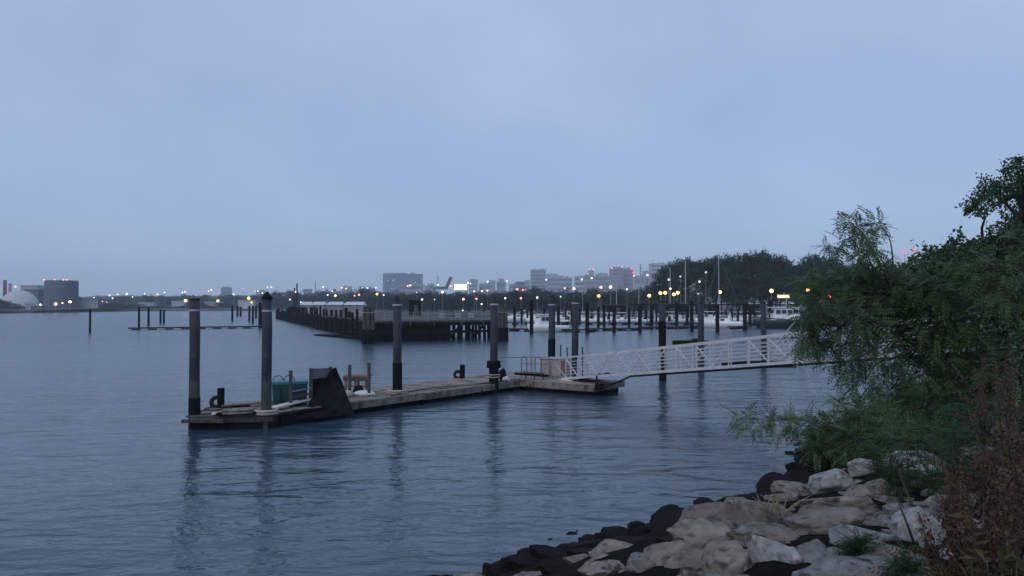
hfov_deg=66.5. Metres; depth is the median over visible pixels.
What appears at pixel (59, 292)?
storage tank
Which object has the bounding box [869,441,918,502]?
green weed
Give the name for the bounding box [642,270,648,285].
office block
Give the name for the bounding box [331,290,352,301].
shore tree
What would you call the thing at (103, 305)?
shore tree
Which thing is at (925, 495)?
rock
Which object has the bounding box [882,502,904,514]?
rock
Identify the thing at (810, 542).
rock
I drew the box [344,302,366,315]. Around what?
storage shed
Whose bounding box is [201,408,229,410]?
plank
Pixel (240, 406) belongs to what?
plank
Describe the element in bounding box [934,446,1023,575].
dock weed
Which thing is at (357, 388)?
dark sack
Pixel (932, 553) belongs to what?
dock weed
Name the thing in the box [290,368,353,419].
tarpaulin
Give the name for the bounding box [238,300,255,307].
warehouse
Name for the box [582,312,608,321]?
open motorboat
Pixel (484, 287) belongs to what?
office block
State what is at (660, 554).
rock
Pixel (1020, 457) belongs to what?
dock weed
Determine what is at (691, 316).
mooring pile
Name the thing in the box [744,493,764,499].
rock
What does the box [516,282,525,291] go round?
brick building
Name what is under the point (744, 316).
mooring pile
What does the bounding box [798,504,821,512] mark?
rock
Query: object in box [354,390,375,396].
bag
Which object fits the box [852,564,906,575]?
rock
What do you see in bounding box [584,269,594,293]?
tower block
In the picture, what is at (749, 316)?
mooring pile
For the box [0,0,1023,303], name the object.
sky
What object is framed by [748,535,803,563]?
rock
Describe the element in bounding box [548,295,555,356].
dock pile
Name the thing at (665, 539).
rock
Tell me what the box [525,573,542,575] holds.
rock
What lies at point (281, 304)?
shore tree
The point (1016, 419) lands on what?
green weed
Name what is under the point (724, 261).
shade tree
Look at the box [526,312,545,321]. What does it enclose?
open motorboat
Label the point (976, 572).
olive weed
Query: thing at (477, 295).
shore tree
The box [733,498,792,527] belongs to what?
rock
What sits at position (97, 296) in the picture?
hills
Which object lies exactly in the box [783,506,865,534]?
rock
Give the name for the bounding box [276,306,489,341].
timber pier
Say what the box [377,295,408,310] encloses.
shore tree
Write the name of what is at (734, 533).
rock
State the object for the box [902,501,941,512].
rock
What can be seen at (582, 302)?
sailboat
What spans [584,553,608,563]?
rock
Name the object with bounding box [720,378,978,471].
shrub
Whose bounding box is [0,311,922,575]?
water
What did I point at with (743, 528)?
rock
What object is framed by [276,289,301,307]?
shore tree
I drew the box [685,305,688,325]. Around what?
mooring pile
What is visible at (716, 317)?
mooring pile
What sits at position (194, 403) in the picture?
dock pile
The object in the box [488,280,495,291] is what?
office block
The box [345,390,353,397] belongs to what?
rope heap
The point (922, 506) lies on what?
dead stem
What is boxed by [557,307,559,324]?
mooring pile
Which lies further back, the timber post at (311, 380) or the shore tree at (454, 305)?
the shore tree at (454, 305)
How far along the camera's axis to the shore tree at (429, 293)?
373.06 m
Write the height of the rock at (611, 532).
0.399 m
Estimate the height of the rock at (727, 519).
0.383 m
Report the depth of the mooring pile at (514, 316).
160.19 m
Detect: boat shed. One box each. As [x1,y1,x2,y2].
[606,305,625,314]
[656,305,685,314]
[695,305,714,314]
[747,305,760,314]
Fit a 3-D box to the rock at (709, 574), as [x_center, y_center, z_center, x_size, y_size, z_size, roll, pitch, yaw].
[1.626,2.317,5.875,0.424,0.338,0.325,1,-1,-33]
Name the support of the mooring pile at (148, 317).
in the water
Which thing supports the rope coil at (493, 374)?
attached to the dock pile at (494, 331)
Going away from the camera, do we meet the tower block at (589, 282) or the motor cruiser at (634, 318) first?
the motor cruiser at (634, 318)
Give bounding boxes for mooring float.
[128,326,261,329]
[508,328,595,331]
[509,322,637,324]
[584,327,644,330]
[642,322,754,324]
[642,326,697,328]
[727,326,750,328]
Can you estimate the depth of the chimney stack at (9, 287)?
619.18 m
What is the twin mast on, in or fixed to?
on the ground at (432, 313)
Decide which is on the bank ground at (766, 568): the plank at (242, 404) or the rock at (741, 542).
the rock at (741, 542)
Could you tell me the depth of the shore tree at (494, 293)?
349.80 m
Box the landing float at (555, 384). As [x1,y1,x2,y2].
[520,376,624,395]
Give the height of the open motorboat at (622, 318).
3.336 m
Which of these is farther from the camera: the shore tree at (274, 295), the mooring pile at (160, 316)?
the shore tree at (274, 295)
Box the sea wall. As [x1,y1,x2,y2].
[509,313,857,317]
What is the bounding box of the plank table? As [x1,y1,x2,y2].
[514,371,548,379]
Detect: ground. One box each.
[0,305,996,321]
[499,310,1023,575]
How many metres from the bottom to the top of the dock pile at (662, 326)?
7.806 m
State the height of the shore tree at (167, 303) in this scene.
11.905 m
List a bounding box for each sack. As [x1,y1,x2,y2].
[353,385,363,391]
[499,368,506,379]
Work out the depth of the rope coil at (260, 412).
28.73 m
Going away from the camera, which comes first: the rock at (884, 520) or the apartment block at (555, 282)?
the rock at (884, 520)
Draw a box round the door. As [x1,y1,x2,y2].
[414,305,417,314]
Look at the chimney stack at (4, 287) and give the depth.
619.04 m
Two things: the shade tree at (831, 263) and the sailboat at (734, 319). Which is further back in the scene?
the shade tree at (831, 263)
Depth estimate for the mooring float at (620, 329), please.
138.24 m
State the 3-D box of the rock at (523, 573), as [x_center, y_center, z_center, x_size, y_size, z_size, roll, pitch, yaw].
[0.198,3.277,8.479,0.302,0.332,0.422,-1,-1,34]
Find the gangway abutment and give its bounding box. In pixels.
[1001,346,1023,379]
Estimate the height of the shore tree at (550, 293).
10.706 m
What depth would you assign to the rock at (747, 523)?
7.67 m
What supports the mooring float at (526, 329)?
on the water
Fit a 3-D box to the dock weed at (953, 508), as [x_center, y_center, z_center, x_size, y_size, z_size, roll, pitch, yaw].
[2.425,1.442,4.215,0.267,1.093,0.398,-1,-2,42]
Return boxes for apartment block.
[546,274,571,293]
[574,275,583,293]
[595,274,608,293]
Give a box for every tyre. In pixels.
[209,395,216,406]
[453,370,459,377]
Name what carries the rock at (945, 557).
on the bank ground at (766, 568)
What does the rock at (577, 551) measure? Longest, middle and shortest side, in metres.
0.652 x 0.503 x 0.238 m
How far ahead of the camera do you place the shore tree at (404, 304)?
333.74 m
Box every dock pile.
[188,298,200,428]
[261,291,272,428]
[392,296,401,389]
[489,297,498,393]
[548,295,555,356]
[571,296,578,376]
[658,301,666,380]
[697,303,704,372]
[760,303,766,360]
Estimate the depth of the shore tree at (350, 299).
481.53 m
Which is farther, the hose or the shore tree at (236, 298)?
the shore tree at (236, 298)
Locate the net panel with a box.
[313,368,330,396]
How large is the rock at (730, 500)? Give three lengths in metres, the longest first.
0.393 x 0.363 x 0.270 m
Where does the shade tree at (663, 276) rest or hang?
on the ground at (432, 313)
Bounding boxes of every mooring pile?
[89,310,90,332]
[138,307,139,326]
[147,307,149,325]
[159,310,161,322]
[231,305,233,320]
[236,306,238,315]
[248,306,249,320]
[252,306,253,322]
[258,303,261,327]
[513,306,515,326]
[530,300,532,333]
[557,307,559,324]
[570,308,571,323]
[585,303,588,333]
[597,307,599,327]
[603,305,605,326]
[612,306,615,332]
[628,308,630,326]
[638,305,641,331]
[650,305,653,325]
[675,302,677,325]
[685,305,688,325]
[690,300,693,331]
[715,304,718,331]
[730,308,732,320]
[743,303,746,329]
[748,307,751,325]
[769,300,772,317]
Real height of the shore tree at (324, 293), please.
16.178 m
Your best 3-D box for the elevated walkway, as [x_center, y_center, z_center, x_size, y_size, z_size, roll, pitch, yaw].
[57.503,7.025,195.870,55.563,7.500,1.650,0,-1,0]
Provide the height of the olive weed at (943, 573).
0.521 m
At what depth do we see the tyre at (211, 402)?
31.25 m
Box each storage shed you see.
[300,302,312,312]
[312,302,326,313]
[327,302,344,314]
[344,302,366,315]
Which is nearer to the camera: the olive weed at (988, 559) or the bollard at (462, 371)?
the olive weed at (988, 559)
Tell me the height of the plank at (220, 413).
0.159 m
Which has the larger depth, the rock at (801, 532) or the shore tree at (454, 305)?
the shore tree at (454, 305)
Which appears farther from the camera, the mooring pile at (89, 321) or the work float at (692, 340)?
the mooring pile at (89, 321)
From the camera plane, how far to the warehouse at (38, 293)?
530.83 m
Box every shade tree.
[640,284,657,305]
[645,262,689,303]
[652,281,677,303]
[667,256,693,303]
[676,258,724,299]
[687,277,720,306]
[706,255,725,305]
[710,252,740,301]
[717,249,780,301]
[719,273,751,310]
[746,272,786,313]
[749,248,787,303]
[769,253,794,306]
[778,263,818,305]
[779,274,815,306]
[787,252,831,305]
[814,275,848,313]
[817,255,841,293]
[829,262,860,307]
[849,259,870,271]
[863,259,905,285]
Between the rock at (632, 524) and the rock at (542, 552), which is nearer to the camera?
the rock at (542, 552)
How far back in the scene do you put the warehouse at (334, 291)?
700.07 m
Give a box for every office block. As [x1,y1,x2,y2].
[221,286,231,295]
[256,290,264,294]
[303,289,311,294]
[342,286,351,294]
[358,286,374,293]
[383,273,422,293]
[400,283,423,293]
[424,283,434,294]
[469,278,477,293]
[479,283,493,294]
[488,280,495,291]
[496,279,505,292]
[509,283,529,291]
[634,275,644,290]
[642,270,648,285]
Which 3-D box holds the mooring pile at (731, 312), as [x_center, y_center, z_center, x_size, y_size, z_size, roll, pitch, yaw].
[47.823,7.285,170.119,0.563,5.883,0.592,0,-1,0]
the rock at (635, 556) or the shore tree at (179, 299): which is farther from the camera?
the shore tree at (179, 299)
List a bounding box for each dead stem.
[894,461,928,507]
[897,499,917,550]
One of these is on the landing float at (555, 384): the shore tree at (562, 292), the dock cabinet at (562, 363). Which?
the dock cabinet at (562, 363)
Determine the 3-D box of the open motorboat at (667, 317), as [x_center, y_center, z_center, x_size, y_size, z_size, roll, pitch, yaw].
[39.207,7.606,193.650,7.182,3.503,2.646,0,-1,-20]
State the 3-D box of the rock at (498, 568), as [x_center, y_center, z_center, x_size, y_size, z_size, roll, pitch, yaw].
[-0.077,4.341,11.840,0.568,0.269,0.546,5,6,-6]
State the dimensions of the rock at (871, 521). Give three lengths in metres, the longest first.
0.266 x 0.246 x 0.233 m
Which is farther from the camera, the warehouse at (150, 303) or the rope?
the warehouse at (150, 303)
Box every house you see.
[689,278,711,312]
[725,287,744,312]
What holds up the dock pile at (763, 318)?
in the water
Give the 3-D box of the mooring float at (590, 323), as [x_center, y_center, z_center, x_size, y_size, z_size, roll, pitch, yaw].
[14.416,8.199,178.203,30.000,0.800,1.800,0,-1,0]
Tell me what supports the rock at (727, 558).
on the bank ground at (766, 568)
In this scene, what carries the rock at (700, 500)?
on the bank ground at (766, 568)
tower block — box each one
[530,268,545,290]
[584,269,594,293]
[609,267,622,291]
[623,267,633,291]
[648,263,667,289]
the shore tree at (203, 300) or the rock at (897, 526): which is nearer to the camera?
the rock at (897, 526)
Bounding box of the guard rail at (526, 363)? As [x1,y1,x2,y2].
[500,356,549,377]
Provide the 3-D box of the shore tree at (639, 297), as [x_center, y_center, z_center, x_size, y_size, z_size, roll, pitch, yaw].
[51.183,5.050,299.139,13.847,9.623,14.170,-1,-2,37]
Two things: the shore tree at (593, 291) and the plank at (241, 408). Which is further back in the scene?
the shore tree at (593, 291)
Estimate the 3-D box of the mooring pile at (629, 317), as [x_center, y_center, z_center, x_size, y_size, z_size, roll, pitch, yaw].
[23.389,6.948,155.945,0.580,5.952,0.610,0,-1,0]
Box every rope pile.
[222,408,253,414]
[250,404,275,406]
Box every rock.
[453,571,483,575]
[482,562,489,573]
[485,564,493,575]
[489,560,509,575]
[503,554,541,570]
[512,571,540,575]
[516,547,529,553]
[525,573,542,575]
[529,544,566,560]
[537,559,566,574]
[555,543,567,548]
[560,542,576,550]
[562,553,587,563]
[566,547,593,555]
[567,539,602,548]
[577,559,625,575]
[580,534,596,541]
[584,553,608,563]
[590,539,633,556]
[594,532,602,538]
[600,536,648,542]
[602,527,627,539]
[624,526,650,535]
[625,560,655,572]
[626,552,642,565]
[627,521,640,527]
[640,540,702,565]
[647,504,682,531]
[656,536,673,542]
[664,548,702,568]
[668,518,731,542]
[678,502,732,521]
[679,562,700,573]
[682,561,703,575]
[693,497,714,504]
[700,535,732,548]
[700,540,754,575]
[706,572,721,575]
[715,513,735,528]
[724,496,747,504]
[725,529,746,539]
[732,526,746,530]
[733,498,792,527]
[734,538,746,546]
[740,520,766,526]
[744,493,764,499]
[746,522,799,540]
[746,532,790,543]
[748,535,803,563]
[755,472,794,492]
[763,492,799,501]
[770,480,810,496]
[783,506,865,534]
[784,469,812,480]
[785,462,795,470]
[787,527,810,534]
[791,565,851,575]
[794,446,813,454]
[794,450,817,471]
[794,498,817,505]
[796,539,825,547]
[796,543,825,562]
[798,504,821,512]
[808,468,855,494]
[808,557,859,568]
[810,447,849,472]
[813,496,882,516]
[824,547,843,557]
[827,524,901,543]
[833,559,861,574]
[834,555,891,569]
[836,559,858,572]
[844,484,873,498]
[847,458,879,476]
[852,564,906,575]
[854,542,912,558]
[857,554,888,564]
[860,516,878,525]
[865,478,891,494]
[874,495,914,502]
[876,515,892,526]
[880,529,890,533]
[881,450,941,477]
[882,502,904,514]
[889,506,945,541]
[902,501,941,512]
[911,554,934,563]
[918,539,940,546]
[919,566,939,575]
[921,486,960,496]
[924,493,945,503]
[938,548,952,559]
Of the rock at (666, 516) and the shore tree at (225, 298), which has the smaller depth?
the rock at (666, 516)
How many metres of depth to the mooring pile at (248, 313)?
215.70 m
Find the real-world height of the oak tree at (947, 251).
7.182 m
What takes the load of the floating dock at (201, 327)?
on the water
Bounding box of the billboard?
[453,284,467,293]
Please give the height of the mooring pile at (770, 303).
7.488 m
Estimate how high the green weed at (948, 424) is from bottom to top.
0.917 m
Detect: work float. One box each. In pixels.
[672,336,707,344]
[722,361,785,365]
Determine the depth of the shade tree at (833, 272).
223.78 m
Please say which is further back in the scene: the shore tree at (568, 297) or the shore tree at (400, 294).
the shore tree at (400, 294)
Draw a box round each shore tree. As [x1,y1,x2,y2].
[0,299,11,309]
[0,302,20,309]
[11,306,26,309]
[98,304,116,307]
[101,295,113,303]
[105,302,123,307]
[107,296,120,302]
[120,294,139,304]
[130,304,147,307]
[137,294,151,304]
[149,294,158,305]
[153,295,165,304]
[159,296,172,305]
[167,294,185,304]
[184,294,201,305]
[199,294,213,304]
[213,302,231,307]
[214,292,232,305]
[231,295,241,305]
[257,290,285,304]
[272,295,295,308]
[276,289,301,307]
[282,294,310,306]
[298,295,321,303]
[305,289,329,297]
[308,292,341,303]
[330,295,346,302]
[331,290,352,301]
[341,294,359,302]
[346,286,371,301]
[353,293,377,309]
[367,291,383,306]
[368,292,392,309]
[373,289,400,308]
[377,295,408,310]
[388,291,414,309]
[393,292,429,311]
[410,293,435,311]
[418,287,444,309]
[422,294,449,311]
[436,293,463,311]
[445,290,474,309]
[458,296,480,311]
[463,289,486,309]
[472,296,499,311]
[482,290,502,309]
[488,293,512,308]
[497,288,528,311]
[517,293,545,310]
[522,285,547,309]
[524,290,558,310]
[534,290,561,309]
[544,292,567,310]
[549,288,572,303]
[558,292,587,310]
[571,291,600,310]
[583,291,618,310]
[584,287,601,298]
[596,291,626,309]
[612,287,633,302]
[615,292,643,310]
[626,289,654,306]
[627,289,654,310]
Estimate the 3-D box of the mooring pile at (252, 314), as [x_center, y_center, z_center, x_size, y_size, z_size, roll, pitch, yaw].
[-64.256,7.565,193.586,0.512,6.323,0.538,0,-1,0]
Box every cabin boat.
[527,314,569,331]
[600,312,616,321]
[643,313,658,321]
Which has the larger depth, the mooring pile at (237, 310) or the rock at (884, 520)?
the mooring pile at (237, 310)
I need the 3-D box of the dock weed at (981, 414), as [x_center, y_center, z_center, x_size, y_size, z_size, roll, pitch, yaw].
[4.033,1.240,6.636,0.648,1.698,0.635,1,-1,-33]
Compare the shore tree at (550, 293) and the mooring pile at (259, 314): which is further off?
the shore tree at (550, 293)
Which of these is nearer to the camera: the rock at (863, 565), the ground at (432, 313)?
the rock at (863, 565)
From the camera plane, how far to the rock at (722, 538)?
7.25 m
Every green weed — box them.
[832,522,883,555]
[856,426,894,481]
[866,535,935,575]
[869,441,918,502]
[888,415,936,490]
[900,409,954,496]
[921,422,979,510]
[923,402,959,461]
[936,402,978,472]
[938,403,1022,529]
[949,397,1021,486]
[980,394,1023,493]
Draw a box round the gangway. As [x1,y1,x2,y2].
[562,310,1023,379]
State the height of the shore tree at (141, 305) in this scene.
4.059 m
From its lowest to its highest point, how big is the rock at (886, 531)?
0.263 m
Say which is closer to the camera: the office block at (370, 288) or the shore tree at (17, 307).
the shore tree at (17, 307)
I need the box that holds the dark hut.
[408,300,421,314]
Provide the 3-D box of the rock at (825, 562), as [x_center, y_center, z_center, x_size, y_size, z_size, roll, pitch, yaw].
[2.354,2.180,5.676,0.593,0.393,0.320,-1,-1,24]
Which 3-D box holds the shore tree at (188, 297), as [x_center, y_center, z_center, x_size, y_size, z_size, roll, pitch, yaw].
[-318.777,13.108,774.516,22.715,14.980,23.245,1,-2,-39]
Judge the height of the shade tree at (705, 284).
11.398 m
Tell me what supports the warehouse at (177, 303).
on the ground at (432, 313)
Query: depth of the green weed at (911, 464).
8.55 m
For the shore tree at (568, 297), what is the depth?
297.67 m
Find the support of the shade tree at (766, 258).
on the ground at (432, 313)
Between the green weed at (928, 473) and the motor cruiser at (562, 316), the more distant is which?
the motor cruiser at (562, 316)
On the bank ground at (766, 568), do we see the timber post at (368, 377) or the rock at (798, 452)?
the rock at (798, 452)
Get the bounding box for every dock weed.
[915,481,1005,575]
[927,456,986,575]
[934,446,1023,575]
[942,460,1023,575]
[947,334,1023,526]
[968,417,1023,565]
[985,445,1023,575]
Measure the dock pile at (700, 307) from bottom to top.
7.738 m
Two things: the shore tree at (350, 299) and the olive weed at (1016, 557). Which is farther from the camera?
the shore tree at (350, 299)
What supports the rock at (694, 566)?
on the bank ground at (766, 568)
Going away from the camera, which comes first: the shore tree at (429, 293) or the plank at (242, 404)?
the plank at (242, 404)
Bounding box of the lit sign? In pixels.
[777,294,789,306]
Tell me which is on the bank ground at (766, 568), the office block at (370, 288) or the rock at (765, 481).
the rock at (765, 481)
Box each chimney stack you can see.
[3,280,6,295]
[8,283,11,292]
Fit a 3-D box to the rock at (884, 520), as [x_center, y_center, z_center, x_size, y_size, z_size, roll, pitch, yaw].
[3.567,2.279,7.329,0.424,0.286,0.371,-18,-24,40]
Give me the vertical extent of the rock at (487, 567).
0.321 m
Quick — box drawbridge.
[435,277,451,293]
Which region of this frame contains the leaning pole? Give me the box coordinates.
[775,322,794,344]
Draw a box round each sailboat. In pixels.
[579,287,590,318]
[610,277,631,317]
[674,260,695,318]
[704,255,742,320]
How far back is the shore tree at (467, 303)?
301.19 m
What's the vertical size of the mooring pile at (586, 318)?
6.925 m
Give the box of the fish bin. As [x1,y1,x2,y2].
[272,375,307,405]
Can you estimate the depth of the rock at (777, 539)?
6.78 m
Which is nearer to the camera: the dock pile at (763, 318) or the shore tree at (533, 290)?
the dock pile at (763, 318)
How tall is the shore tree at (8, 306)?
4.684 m
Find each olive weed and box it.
[930,566,952,575]
[948,498,1023,575]
[955,546,1023,575]
[956,556,1015,575]
[1001,550,1023,575]
[1005,551,1023,566]
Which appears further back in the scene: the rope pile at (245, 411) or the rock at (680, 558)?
the rope pile at (245, 411)
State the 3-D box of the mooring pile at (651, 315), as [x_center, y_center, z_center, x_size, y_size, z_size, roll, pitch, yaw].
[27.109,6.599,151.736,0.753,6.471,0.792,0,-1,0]
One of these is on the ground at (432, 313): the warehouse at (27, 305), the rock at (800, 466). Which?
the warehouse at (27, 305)
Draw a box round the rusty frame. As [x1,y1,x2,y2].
[343,374,371,389]
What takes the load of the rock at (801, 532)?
on the bank ground at (766, 568)
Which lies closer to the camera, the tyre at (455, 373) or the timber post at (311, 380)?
the timber post at (311, 380)
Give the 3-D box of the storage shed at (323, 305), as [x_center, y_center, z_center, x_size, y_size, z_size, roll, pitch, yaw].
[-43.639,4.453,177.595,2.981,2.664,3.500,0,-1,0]
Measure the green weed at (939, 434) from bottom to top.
0.903 m
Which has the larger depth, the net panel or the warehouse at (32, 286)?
the warehouse at (32, 286)
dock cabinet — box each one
[539,357,558,376]
[558,357,570,376]
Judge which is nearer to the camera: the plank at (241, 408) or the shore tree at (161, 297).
the plank at (241, 408)
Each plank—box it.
[181,419,224,422]
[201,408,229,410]
[201,410,253,413]
[209,407,260,410]
[215,411,256,415]
[221,401,272,406]
[222,404,249,407]
[272,398,310,407]
[433,379,519,388]
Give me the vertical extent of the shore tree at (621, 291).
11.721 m
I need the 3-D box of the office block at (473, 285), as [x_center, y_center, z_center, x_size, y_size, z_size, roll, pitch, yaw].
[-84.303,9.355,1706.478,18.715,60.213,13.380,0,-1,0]
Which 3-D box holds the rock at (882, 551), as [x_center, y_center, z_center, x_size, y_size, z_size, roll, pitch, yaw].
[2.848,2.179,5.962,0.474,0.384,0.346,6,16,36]
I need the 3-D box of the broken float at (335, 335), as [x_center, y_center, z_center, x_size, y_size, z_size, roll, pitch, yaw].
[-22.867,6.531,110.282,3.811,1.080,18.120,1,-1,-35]
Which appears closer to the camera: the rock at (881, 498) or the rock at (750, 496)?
the rock at (881, 498)
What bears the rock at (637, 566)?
on the bank ground at (766, 568)
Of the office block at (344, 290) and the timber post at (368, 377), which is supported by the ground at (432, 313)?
the office block at (344, 290)
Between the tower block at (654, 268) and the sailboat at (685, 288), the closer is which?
the sailboat at (685, 288)
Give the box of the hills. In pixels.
[82,294,559,305]
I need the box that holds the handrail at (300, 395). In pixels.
[292,387,311,398]
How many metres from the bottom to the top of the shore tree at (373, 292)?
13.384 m
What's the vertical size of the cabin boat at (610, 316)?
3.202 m
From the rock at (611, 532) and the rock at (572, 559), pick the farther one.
the rock at (611, 532)
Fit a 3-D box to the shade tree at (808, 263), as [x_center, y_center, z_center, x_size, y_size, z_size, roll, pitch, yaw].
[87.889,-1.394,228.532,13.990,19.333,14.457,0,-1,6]
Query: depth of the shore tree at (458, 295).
356.40 m
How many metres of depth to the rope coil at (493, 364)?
40.16 m
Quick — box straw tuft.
[753,493,814,515]
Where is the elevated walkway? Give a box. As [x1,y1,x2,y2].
[630,301,846,321]
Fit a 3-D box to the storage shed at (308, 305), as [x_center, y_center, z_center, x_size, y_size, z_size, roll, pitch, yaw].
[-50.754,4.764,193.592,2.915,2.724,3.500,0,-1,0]
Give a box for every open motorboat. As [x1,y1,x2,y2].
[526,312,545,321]
[555,312,569,323]
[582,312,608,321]
[617,312,627,323]
[657,312,672,321]
[668,312,689,321]
[695,311,714,321]
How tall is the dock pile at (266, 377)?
8.096 m
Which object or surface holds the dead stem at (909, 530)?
on the rock at (921, 556)
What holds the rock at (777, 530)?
on the bank ground at (766, 568)
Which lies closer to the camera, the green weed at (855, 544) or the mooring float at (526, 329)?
the green weed at (855, 544)
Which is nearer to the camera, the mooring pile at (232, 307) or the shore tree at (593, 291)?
the mooring pile at (232, 307)
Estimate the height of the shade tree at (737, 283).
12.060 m
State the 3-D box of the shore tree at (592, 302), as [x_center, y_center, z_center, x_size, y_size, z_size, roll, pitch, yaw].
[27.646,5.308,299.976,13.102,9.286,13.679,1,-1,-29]
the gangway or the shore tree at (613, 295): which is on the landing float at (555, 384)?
the gangway
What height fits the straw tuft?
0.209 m
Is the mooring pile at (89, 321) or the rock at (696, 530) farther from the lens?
the mooring pile at (89, 321)
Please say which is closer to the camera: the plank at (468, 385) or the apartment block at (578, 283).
the plank at (468, 385)
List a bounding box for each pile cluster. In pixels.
[361,307,375,343]
[498,307,508,340]
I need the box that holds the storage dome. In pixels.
[0,290,38,308]
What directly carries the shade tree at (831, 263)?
on the bank ground at (766, 568)
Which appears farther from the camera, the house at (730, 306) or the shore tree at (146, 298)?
the shore tree at (146, 298)
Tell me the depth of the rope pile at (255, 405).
30.80 m
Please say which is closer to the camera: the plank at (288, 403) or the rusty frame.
the plank at (288, 403)
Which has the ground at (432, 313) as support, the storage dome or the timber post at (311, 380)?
the storage dome
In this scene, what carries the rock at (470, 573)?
on the bank ground at (766, 568)
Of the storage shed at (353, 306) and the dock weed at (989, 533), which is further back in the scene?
the storage shed at (353, 306)
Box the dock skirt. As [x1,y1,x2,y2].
[279,407,343,425]
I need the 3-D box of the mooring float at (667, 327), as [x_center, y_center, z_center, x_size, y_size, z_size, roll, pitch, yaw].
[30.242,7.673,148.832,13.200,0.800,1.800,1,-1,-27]
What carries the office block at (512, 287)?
on the ground at (432, 313)
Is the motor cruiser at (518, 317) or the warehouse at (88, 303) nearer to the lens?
the motor cruiser at (518, 317)
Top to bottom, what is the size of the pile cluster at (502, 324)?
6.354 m
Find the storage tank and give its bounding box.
[43,279,78,307]
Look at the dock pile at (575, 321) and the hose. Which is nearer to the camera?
the hose
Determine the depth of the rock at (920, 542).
6.21 m
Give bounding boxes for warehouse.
[20,285,43,290]
[23,288,43,303]
[25,303,41,309]
[30,304,45,309]
[79,299,98,307]
[138,302,157,305]
[171,301,184,306]
[204,302,223,307]
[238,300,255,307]
[320,289,341,294]
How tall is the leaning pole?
1.042 m
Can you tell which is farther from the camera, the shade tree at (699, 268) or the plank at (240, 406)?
the shade tree at (699, 268)
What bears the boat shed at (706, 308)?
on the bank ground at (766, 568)
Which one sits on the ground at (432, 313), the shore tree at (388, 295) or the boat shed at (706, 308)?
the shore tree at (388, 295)
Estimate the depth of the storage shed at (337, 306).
152.06 m
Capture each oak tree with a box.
[862,225,1023,375]
[940,154,1023,314]
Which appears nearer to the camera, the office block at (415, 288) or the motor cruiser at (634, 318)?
the motor cruiser at (634, 318)
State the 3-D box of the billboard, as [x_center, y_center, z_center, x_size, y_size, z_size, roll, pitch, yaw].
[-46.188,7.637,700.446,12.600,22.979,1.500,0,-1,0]
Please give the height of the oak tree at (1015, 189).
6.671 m
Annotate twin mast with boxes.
[293,284,297,307]
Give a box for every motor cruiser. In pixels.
[508,310,535,321]
[556,313,569,319]
[626,314,646,321]
[704,313,742,327]
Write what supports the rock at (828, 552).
on the bank ground at (766, 568)
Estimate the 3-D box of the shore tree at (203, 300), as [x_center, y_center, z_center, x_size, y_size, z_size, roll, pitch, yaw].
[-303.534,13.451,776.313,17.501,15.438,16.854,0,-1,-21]
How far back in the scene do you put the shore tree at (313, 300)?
557.61 m
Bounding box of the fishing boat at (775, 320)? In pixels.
[752,296,802,328]
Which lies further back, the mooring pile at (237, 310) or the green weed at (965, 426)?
the mooring pile at (237, 310)
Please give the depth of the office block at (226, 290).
1300.14 m
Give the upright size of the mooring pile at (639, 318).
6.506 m
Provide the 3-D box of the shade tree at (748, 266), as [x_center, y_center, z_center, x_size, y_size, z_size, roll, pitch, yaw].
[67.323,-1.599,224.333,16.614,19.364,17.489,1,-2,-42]
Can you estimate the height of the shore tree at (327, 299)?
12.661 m
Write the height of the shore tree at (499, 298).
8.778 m
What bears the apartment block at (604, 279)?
on the ground at (432, 313)
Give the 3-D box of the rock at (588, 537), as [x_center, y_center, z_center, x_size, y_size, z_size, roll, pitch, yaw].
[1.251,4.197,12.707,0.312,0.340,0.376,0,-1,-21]
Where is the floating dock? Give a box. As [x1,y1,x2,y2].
[186,371,539,429]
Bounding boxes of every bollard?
[217,388,224,407]
[460,364,464,378]
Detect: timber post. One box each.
[289,370,292,407]
[309,368,312,402]
[348,365,351,390]
[367,363,370,396]
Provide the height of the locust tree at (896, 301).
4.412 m
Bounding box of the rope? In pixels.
[390,380,510,395]
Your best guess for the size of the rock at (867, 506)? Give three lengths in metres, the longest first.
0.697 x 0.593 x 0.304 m
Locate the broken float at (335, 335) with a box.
[314,332,361,337]
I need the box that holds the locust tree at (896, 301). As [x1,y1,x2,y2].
[780,205,1023,444]
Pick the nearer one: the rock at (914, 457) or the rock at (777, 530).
the rock at (777, 530)
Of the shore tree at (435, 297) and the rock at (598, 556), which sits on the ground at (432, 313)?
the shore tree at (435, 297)
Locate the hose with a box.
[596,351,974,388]
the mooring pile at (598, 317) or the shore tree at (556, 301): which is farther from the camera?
the shore tree at (556, 301)
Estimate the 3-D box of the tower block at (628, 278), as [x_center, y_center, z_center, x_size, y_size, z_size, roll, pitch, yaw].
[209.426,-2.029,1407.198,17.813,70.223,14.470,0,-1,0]
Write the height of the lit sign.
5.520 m
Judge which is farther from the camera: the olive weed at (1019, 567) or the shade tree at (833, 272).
the shade tree at (833, 272)
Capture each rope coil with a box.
[254,408,278,415]
[387,388,407,393]
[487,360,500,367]
[487,374,499,377]
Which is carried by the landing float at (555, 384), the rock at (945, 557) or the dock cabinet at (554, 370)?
the dock cabinet at (554, 370)

